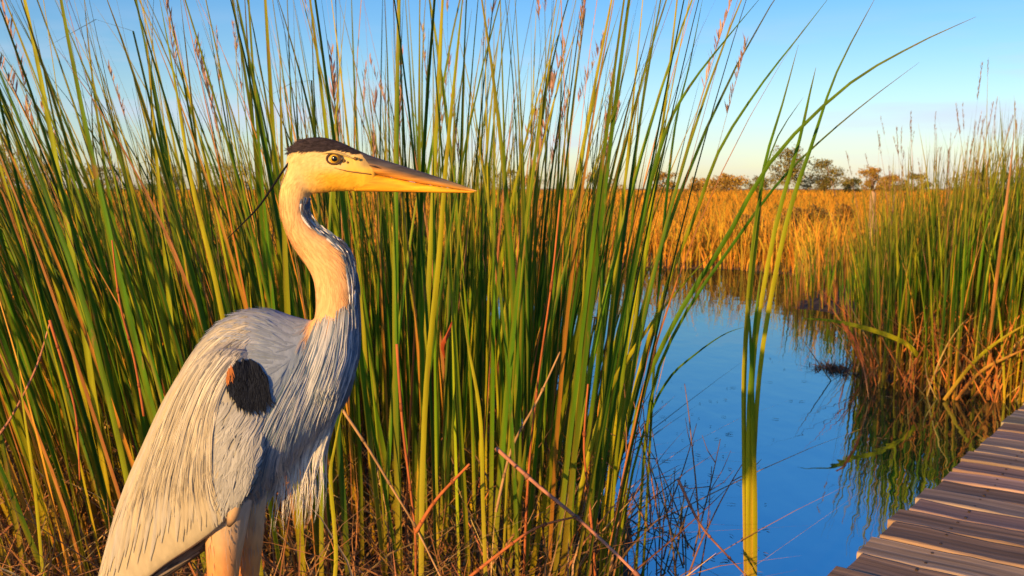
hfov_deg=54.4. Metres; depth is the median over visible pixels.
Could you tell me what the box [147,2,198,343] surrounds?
reed
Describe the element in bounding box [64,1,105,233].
reed
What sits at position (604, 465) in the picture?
reed
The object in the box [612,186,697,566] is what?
reed
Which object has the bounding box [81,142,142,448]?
reed
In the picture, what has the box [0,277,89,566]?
reed
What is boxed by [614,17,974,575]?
reed
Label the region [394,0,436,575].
reed
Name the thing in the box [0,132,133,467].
reed
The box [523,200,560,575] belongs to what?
dead reed
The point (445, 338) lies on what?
dead leaf
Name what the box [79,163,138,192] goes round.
tree
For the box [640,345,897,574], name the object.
floating debris
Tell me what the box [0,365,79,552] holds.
reed
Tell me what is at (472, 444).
reed
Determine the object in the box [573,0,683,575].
reed
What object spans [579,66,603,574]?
reed
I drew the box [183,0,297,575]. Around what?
reed
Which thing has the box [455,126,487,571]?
reed
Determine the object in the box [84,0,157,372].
reed
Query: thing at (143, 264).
reed
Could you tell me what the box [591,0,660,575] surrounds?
reed
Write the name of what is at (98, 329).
reed
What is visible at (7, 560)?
reed
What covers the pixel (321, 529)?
reed
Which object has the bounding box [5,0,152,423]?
reed
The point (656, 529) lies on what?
twig
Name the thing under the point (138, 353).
reed
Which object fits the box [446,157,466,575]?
reed
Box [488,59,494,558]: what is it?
reed
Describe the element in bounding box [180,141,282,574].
reed
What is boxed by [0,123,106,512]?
reed
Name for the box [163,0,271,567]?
reed
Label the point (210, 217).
reed
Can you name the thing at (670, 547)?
twig
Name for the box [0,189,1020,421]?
prairie grass
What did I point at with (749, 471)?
cattail
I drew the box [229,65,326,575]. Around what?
reed
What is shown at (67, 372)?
reed
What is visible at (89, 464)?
reed
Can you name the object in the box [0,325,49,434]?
dead reed
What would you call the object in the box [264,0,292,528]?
reed
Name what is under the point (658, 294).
reed
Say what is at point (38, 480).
reed
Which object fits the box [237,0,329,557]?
reed
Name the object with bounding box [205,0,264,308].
reed
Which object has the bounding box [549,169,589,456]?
reed
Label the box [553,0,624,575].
reed
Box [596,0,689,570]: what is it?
reed
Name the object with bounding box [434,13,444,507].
reed
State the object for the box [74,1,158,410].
reed
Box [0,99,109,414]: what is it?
reed
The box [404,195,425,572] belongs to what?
reed
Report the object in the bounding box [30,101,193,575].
reed
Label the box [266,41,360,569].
reed
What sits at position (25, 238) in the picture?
reed
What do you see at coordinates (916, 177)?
tree
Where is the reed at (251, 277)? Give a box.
[165,116,316,569]
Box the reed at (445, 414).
[439,55,455,571]
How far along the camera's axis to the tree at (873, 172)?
109.05 m
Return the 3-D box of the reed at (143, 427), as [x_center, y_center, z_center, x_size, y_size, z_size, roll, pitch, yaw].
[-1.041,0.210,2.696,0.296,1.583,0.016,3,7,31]
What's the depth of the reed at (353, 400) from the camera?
3.30 m
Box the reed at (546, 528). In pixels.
[541,108,612,575]
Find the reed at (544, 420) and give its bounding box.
[536,6,575,525]
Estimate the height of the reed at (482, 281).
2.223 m
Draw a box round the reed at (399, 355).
[385,126,418,566]
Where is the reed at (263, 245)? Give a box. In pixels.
[245,3,295,543]
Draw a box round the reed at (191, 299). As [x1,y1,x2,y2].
[124,156,273,569]
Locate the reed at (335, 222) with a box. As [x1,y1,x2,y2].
[309,0,357,552]
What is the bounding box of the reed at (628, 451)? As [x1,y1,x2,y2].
[605,27,804,570]
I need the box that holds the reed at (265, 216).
[248,0,296,541]
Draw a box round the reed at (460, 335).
[439,266,462,502]
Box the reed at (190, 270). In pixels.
[107,0,207,334]
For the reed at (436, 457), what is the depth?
2.66 m
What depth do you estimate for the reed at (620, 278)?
3.04 m
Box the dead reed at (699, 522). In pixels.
[677,479,746,575]
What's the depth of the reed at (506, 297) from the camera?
3.10 m
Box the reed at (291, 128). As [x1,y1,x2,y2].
[287,0,296,316]
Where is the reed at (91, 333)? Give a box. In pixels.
[0,72,128,482]
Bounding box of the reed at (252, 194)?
[236,0,288,550]
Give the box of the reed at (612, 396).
[586,86,669,560]
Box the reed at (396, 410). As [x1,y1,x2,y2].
[392,0,402,573]
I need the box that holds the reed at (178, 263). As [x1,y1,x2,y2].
[57,48,265,575]
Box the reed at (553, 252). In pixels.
[530,0,583,562]
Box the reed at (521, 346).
[507,10,524,560]
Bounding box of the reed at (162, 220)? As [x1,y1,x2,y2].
[117,4,187,358]
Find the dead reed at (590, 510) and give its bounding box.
[582,384,596,575]
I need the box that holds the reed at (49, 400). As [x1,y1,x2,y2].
[0,239,93,575]
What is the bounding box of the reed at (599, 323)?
[558,0,692,572]
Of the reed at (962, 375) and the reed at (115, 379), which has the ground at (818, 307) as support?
the reed at (115, 379)
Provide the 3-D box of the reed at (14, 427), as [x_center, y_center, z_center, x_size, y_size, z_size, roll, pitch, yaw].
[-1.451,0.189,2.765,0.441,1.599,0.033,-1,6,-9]
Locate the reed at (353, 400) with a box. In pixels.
[294,2,368,552]
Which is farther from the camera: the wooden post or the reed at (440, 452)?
the wooden post
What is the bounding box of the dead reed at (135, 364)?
[111,240,144,415]
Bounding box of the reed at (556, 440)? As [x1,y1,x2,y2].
[547,0,613,575]
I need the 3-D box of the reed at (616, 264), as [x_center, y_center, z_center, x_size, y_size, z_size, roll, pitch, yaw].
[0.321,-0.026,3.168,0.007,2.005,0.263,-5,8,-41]
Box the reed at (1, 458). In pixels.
[0,451,23,515]
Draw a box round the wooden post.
[868,191,875,232]
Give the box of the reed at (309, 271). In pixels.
[305,106,310,319]
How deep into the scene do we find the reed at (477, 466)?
3.31 m
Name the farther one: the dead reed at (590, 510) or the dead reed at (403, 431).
the dead reed at (590, 510)
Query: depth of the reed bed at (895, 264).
6.70 m
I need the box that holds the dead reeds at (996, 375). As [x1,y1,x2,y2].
[767,278,1023,402]
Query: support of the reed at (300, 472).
on the ground at (818, 307)
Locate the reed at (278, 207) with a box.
[198,0,328,480]
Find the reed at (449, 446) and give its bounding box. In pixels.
[442,1,477,575]
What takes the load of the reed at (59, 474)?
on the ground at (818, 307)
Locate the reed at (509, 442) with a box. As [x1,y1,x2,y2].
[502,0,556,574]
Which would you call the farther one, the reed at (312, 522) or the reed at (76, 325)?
the reed at (76, 325)
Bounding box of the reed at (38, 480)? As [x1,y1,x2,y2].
[0,359,64,570]
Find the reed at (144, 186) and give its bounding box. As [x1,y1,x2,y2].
[56,0,196,345]
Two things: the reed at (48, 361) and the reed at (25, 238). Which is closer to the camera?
the reed at (48, 361)
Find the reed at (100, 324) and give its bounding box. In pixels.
[0,97,138,453]
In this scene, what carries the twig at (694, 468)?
in the thatch
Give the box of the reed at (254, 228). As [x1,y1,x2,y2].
[241,172,263,272]
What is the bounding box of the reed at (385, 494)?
[281,140,399,575]
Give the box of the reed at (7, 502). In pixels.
[0,478,32,575]
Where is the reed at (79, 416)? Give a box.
[0,195,104,503]
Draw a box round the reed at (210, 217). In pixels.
[199,116,220,319]
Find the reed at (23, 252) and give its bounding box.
[0,185,114,514]
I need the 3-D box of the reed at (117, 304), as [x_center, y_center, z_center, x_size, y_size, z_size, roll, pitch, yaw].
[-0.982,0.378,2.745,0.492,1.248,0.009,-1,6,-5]
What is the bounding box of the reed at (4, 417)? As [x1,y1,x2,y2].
[0,398,37,535]
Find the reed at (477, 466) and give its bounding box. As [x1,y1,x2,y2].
[463,20,579,556]
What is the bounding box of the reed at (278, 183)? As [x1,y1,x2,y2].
[247,0,308,567]
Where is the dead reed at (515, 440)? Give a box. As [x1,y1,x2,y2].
[495,352,560,511]
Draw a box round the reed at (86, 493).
[0,164,101,565]
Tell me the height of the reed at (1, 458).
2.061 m
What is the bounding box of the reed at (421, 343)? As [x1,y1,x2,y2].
[418,0,428,575]
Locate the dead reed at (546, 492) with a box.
[495,446,640,575]
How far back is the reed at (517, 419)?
2.58 m
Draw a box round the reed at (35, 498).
[16,340,44,575]
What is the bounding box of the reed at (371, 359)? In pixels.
[302,0,388,552]
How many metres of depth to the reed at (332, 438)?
3.29 m
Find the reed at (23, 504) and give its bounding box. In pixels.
[7,454,48,575]
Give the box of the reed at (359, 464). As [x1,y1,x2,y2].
[321,0,363,575]
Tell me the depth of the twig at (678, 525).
3.29 m
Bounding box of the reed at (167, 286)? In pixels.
[143,0,177,377]
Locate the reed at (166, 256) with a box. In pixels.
[133,94,186,360]
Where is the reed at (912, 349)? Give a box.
[802,318,921,359]
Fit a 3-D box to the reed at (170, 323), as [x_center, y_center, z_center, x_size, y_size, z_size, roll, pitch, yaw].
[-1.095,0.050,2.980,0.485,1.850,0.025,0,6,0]
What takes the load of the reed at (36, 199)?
on the ground at (818, 307)
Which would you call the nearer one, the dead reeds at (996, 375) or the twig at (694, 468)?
the twig at (694, 468)
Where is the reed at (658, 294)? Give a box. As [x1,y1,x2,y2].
[642,0,702,575]
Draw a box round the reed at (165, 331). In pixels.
[101,71,178,379]
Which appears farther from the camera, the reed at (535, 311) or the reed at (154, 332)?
the reed at (535, 311)
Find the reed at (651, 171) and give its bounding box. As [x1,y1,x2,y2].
[578,71,674,575]
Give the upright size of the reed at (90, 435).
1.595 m
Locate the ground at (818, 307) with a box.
[0,189,1020,575]
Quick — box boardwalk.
[827,403,1023,575]
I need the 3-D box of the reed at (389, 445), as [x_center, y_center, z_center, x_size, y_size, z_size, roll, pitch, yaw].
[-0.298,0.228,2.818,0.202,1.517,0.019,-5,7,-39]
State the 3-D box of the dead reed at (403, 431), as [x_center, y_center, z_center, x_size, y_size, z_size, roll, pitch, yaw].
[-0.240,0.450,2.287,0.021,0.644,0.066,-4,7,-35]
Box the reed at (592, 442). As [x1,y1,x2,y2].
[569,248,715,573]
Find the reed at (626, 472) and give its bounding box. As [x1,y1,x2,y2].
[605,1,745,575]
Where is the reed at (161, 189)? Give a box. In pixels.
[118,93,185,259]
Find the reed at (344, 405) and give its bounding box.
[337,92,353,540]
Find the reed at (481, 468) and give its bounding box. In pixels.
[458,277,486,575]
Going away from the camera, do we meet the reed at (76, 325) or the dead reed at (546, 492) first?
the dead reed at (546, 492)
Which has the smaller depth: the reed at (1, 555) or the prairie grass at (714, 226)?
the reed at (1, 555)
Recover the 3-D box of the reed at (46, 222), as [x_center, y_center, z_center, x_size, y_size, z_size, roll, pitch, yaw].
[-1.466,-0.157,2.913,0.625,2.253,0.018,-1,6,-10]
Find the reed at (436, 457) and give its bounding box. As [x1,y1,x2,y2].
[433,55,438,575]
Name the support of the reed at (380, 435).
on the ground at (818, 307)
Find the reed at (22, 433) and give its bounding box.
[0,348,58,575]
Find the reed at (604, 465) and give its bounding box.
[586,0,698,575]
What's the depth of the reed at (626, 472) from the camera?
2.51 m
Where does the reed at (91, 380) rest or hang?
on the ground at (818, 307)
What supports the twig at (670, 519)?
in the thatch
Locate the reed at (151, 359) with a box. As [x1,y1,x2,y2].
[38,1,206,571]
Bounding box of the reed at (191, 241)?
[141,142,212,299]
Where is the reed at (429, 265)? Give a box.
[415,0,443,575]
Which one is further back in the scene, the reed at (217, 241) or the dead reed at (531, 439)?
the reed at (217, 241)
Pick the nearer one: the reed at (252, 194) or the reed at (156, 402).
the reed at (252, 194)
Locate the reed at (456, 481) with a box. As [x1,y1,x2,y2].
[449,163,460,575]
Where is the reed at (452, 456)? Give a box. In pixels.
[451,36,482,561]
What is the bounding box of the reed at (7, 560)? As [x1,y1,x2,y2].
[0,537,12,575]
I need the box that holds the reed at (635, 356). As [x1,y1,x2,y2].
[598,0,741,575]
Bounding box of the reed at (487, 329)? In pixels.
[485,89,499,547]
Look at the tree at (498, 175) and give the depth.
118.70 m
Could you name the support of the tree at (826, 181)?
on the ground at (818, 307)
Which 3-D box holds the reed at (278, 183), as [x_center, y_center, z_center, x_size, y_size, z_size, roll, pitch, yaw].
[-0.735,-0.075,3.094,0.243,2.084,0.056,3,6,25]
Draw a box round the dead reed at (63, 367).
[48,320,80,479]
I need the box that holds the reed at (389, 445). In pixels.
[381,99,435,570]
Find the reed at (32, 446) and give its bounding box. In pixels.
[20,412,77,572]
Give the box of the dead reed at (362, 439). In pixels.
[342,409,440,575]
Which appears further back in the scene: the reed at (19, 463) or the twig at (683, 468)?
the twig at (683, 468)
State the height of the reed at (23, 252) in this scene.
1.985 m
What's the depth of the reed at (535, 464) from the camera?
2.56 m
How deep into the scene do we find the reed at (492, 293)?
2.66 m
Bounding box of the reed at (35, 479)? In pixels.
[0,382,67,574]
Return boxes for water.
[473,267,1023,575]
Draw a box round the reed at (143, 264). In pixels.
[55,37,173,381]
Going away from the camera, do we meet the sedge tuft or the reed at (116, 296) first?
the reed at (116, 296)
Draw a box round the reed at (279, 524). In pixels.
[134,0,293,575]
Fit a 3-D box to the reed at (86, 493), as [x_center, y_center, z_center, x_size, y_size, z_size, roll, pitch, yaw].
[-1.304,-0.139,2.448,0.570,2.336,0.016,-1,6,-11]
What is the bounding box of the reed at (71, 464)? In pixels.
[13,302,94,563]
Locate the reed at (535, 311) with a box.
[521,20,551,457]
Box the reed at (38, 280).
[0,98,101,565]
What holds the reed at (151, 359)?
on the ground at (818, 307)
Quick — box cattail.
[741,1,873,575]
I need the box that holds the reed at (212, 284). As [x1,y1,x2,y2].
[180,0,218,323]
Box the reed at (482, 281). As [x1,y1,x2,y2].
[481,6,487,541]
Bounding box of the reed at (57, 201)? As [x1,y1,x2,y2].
[13,98,125,437]
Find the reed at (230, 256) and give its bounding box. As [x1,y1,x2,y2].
[144,11,306,575]
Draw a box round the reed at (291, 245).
[255,49,325,546]
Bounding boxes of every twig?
[591,454,649,531]
[606,385,626,459]
[610,479,641,574]
[614,506,665,572]
[627,392,670,525]
[632,430,681,575]
[640,479,675,575]
[641,447,683,567]
[642,462,680,551]
[643,404,660,525]
[643,440,690,547]
[649,480,685,571]
[650,487,658,575]
[651,547,680,575]
[654,499,665,575]
[656,507,680,570]
[659,497,684,574]
[661,501,684,564]
[662,418,696,521]
[663,472,687,559]
[663,480,707,551]
[663,487,694,539]
[673,488,714,575]
[677,436,720,556]
[684,384,700,537]
[688,459,761,573]
[699,451,733,575]
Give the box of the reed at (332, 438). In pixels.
[311,20,336,478]
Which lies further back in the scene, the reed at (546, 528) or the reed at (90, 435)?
the reed at (546, 528)
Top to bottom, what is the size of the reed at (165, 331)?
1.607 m
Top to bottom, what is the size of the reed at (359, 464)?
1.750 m
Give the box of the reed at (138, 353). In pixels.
[60,0,199,575]
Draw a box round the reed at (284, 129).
[268,20,306,317]
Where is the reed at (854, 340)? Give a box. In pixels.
[841,323,868,398]
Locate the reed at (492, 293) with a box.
[479,6,515,575]
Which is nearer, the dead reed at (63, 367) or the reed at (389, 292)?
the dead reed at (63, 367)
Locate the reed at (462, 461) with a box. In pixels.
[429,0,470,575]
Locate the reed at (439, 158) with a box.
[436,31,442,254]
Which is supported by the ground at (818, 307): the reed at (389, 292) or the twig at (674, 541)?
the reed at (389, 292)
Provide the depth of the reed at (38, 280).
2.96 m
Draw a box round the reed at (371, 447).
[314,0,386,575]
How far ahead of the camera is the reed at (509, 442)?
2.48 m
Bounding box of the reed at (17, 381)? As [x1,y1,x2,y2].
[0,329,81,575]
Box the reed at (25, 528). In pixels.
[0,463,45,575]
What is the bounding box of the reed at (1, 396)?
[0,391,61,574]
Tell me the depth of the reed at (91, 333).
2.45 m
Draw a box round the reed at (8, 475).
[0,424,25,575]
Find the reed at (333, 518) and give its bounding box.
[328,410,341,575]
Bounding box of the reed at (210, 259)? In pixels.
[160,2,262,575]
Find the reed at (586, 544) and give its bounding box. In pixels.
[581,76,684,575]
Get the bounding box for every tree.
[0,143,30,192]
[25,161,66,192]
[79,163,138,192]
[134,163,185,192]
[194,162,254,191]
[479,169,547,191]
[570,171,627,192]
[652,171,678,192]
[684,177,704,193]
[694,172,748,193]
[742,175,775,192]
[765,144,807,191]
[799,156,854,191]
[840,177,863,192]
[855,165,893,191]
[876,173,899,191]
[893,172,931,191]
[939,171,999,191]
[999,165,1023,185]
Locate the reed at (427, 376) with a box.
[419,0,462,575]
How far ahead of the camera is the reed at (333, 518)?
2.20 m
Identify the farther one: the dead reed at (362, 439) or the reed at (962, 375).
the reed at (962, 375)
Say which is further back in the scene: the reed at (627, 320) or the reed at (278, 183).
the reed at (278, 183)
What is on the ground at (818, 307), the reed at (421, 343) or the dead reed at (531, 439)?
the reed at (421, 343)
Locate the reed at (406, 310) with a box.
[400,159,411,421]
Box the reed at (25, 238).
[0,154,80,460]
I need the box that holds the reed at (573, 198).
[522,0,612,502]
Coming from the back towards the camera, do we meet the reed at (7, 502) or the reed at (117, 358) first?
the reed at (117, 358)
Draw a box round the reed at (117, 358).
[95,118,134,461]
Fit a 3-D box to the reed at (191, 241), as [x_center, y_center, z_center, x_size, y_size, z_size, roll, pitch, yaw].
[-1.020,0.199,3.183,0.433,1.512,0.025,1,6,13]
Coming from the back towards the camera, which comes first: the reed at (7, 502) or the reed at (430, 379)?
the reed at (7, 502)
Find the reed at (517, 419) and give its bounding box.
[481,0,521,575]
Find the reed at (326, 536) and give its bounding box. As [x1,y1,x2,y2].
[293,249,329,575]
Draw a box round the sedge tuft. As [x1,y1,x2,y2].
[801,356,867,377]
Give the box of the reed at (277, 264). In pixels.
[204,29,283,292]
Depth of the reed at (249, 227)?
2.50 m
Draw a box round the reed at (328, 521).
[264,187,333,575]
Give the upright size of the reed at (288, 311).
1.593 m
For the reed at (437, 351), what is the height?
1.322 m
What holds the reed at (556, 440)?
on the ground at (818, 307)
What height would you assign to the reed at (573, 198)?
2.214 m
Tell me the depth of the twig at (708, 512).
3.37 m
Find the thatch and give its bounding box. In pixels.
[0,326,908,575]
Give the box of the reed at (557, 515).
[551,0,662,562]
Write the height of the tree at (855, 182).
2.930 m
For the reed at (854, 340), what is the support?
on the water
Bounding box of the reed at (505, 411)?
[490,0,560,575]
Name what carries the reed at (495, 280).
on the ground at (818, 307)
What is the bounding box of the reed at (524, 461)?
[507,91,621,575]
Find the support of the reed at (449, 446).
on the ground at (818, 307)
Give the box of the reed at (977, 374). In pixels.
[955,349,1023,399]
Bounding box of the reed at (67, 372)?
[10,250,84,424]
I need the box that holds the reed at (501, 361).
[464,92,507,575]
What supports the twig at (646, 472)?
in the thatch
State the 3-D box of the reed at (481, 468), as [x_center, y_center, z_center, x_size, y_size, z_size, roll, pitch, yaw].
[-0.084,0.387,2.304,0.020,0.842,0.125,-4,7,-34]
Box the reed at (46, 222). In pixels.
[0,89,118,507]
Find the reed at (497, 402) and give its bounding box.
[485,1,504,510]
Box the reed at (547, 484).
[529,7,654,575]
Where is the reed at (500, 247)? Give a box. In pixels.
[485,151,505,328]
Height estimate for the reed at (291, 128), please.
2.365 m
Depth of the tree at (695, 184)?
119.00 m
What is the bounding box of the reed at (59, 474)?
[0,307,90,575]
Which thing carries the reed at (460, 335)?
on the ground at (818, 307)
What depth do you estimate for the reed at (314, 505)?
2.48 m
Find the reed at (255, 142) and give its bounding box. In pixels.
[232,0,295,557]
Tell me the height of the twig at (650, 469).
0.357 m
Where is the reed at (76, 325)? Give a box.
[0,187,107,407]
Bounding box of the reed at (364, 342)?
[331,0,375,570]
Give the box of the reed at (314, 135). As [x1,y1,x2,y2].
[278,0,353,539]
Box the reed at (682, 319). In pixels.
[635,64,916,568]
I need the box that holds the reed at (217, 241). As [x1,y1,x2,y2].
[210,175,223,293]
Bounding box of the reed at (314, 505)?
[230,0,323,575]
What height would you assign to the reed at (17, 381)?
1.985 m
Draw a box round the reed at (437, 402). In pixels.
[436,186,439,528]
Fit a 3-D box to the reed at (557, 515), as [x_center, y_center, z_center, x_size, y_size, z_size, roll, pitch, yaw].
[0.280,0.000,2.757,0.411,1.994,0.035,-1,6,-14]
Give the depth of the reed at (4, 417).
2.91 m
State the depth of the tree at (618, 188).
116.74 m
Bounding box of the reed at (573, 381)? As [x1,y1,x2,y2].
[551,77,615,575]
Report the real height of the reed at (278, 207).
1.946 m
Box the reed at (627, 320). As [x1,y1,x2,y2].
[607,1,757,575]
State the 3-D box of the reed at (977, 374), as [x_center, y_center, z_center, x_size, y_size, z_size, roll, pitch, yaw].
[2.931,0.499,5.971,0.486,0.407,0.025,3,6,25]
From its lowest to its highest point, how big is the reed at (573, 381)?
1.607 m
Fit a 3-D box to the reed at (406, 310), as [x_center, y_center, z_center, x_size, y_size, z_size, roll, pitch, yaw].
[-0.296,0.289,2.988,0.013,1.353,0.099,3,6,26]
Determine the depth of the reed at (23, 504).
2.67 m
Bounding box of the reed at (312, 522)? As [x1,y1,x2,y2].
[296,297,316,572]
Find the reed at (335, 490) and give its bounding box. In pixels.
[247,144,344,572]
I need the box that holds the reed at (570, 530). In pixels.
[565,162,587,575]
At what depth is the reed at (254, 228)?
3.24 m
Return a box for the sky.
[0,0,1023,188]
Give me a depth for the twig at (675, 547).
3.44 m
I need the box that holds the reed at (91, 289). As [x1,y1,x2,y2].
[0,120,129,381]
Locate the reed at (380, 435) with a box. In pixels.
[263,80,406,574]
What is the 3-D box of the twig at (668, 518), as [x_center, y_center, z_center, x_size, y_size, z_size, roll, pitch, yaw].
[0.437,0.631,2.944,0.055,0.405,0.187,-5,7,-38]
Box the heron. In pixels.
[98,137,475,575]
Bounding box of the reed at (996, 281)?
[986,134,1013,399]
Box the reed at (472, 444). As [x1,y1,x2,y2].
[433,38,475,570]
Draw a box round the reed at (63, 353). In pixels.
[0,203,105,527]
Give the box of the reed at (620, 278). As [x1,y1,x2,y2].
[574,1,714,568]
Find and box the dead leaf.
[441,322,451,357]
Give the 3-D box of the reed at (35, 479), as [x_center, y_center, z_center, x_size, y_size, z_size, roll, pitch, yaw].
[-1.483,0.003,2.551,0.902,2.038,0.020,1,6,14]
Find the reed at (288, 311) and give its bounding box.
[280,69,305,575]
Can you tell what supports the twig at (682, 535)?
in the thatch
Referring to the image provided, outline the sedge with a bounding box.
[782,227,878,341]
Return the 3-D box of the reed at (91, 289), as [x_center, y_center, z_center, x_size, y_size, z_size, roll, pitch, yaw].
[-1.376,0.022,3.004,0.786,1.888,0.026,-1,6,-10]
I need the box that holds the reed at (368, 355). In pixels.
[310,2,387,575]
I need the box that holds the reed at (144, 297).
[88,122,167,393]
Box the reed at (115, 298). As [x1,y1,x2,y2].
[56,148,150,426]
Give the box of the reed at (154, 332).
[40,64,172,386]
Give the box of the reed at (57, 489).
[0,353,84,575]
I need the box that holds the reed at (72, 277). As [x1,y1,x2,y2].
[6,91,112,400]
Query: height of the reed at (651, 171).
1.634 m
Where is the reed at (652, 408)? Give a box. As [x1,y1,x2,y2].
[621,327,742,575]
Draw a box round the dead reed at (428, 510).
[414,463,469,533]
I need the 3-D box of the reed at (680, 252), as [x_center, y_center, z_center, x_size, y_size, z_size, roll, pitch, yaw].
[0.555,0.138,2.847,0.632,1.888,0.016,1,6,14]
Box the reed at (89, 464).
[0,227,110,534]
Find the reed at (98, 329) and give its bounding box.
[0,7,131,474]
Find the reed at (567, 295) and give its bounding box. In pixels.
[552,155,579,539]
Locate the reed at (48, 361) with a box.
[0,133,85,575]
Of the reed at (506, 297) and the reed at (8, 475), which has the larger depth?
the reed at (506, 297)
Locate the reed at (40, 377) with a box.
[0,276,105,547]
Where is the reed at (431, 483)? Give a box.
[430,208,447,569]
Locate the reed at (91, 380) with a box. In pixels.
[23,0,111,523]
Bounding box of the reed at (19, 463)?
[0,412,41,526]
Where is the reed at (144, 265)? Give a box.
[89,0,204,572]
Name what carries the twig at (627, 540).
in the thatch
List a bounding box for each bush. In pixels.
[728,212,767,251]
[767,203,832,256]
[825,203,863,245]
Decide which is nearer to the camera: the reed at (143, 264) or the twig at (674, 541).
the reed at (143, 264)
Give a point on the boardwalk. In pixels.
(965, 517)
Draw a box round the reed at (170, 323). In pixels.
[55,1,183,369]
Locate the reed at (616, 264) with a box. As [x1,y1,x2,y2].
[592,0,642,468]
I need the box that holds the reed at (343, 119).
[340,18,354,398]
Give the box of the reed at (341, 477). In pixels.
[308,117,350,575]
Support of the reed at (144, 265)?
on the ground at (818, 307)
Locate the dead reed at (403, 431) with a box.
[395,344,417,575]
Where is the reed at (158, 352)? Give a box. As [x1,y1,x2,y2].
[151,0,175,575]
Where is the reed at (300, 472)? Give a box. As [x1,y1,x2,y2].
[275,108,306,566]
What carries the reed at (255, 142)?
on the ground at (818, 307)
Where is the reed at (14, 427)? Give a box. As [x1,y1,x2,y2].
[0,381,65,572]
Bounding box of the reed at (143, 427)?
[79,77,146,441]
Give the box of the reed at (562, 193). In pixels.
[533,11,585,497]
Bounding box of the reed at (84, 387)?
[0,155,120,499]
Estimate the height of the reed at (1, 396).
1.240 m
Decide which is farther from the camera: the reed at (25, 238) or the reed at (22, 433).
the reed at (25, 238)
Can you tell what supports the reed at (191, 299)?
on the ground at (818, 307)
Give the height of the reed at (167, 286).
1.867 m
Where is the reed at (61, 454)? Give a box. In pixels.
[11,355,104,550]
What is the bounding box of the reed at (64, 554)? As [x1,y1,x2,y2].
[0,302,69,575]
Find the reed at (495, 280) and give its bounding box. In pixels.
[477,66,517,574]
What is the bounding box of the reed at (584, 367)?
[560,0,629,575]
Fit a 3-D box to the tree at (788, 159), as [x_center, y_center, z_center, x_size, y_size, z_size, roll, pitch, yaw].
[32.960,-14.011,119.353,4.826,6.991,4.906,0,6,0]
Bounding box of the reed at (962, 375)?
[943,325,1023,400]
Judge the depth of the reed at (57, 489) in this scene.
2.53 m
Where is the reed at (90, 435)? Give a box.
[0,150,112,526]
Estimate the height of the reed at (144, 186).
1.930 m
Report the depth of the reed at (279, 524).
2.59 m
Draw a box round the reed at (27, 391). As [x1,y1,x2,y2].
[0,270,65,564]
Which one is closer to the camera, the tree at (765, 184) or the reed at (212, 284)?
the reed at (212, 284)
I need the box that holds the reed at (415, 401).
[412,0,435,557]
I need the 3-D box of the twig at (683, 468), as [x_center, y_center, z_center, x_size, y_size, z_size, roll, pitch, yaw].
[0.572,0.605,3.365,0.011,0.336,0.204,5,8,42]
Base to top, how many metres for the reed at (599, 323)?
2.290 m
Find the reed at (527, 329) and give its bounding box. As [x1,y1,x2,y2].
[515,3,531,572]
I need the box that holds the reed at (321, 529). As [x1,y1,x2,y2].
[319,6,345,575]
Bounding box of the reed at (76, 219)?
[43,0,114,472]
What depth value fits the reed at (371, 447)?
2.46 m
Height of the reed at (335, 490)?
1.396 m
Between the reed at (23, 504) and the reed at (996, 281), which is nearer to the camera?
the reed at (23, 504)
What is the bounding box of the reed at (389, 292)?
[381,153,392,377]
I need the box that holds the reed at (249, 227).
[185,0,326,562]
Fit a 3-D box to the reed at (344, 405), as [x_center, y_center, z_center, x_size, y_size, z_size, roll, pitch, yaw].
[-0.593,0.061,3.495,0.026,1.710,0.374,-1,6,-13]
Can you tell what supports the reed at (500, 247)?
on the ground at (818, 307)
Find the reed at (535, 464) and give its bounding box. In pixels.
[523,137,581,575]
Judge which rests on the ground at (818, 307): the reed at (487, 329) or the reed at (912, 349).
the reed at (487, 329)
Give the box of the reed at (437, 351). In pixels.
[434,168,459,455]
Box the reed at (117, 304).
[56,204,164,396]
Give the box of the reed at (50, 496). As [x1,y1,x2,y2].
[0,338,73,575]
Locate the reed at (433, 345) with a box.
[412,0,500,575]
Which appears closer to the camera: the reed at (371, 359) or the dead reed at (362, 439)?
the dead reed at (362, 439)
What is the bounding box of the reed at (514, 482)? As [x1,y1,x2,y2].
[467,89,518,575]
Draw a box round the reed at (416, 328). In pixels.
[396,159,424,573]
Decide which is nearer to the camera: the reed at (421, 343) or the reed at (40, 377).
the reed at (421, 343)
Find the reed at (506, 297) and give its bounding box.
[500,1,509,513]
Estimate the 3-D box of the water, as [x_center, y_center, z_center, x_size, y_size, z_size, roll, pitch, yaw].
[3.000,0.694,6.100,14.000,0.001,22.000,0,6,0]
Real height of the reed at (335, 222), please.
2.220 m
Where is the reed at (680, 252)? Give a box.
[602,0,826,575]
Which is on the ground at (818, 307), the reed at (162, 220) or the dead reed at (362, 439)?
the reed at (162, 220)
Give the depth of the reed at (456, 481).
2.58 m
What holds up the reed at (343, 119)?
on the ground at (818, 307)
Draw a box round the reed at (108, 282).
[21,0,181,571]
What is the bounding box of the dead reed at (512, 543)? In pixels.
[469,516,575,575]
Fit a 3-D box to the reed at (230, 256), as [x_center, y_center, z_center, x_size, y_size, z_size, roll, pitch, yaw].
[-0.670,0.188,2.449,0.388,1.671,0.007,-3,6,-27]
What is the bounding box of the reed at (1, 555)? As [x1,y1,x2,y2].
[0,543,10,575]
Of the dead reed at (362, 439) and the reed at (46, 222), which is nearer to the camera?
the dead reed at (362, 439)
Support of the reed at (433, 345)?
on the ground at (818, 307)
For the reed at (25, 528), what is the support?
on the ground at (818, 307)
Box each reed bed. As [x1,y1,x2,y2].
[0,0,774,569]
[827,59,1023,403]
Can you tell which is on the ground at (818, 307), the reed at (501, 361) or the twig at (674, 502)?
the reed at (501, 361)
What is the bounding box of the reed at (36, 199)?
[5,119,116,480]
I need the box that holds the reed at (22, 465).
[0,397,53,571]
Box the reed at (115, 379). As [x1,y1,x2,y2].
[91,68,127,443]

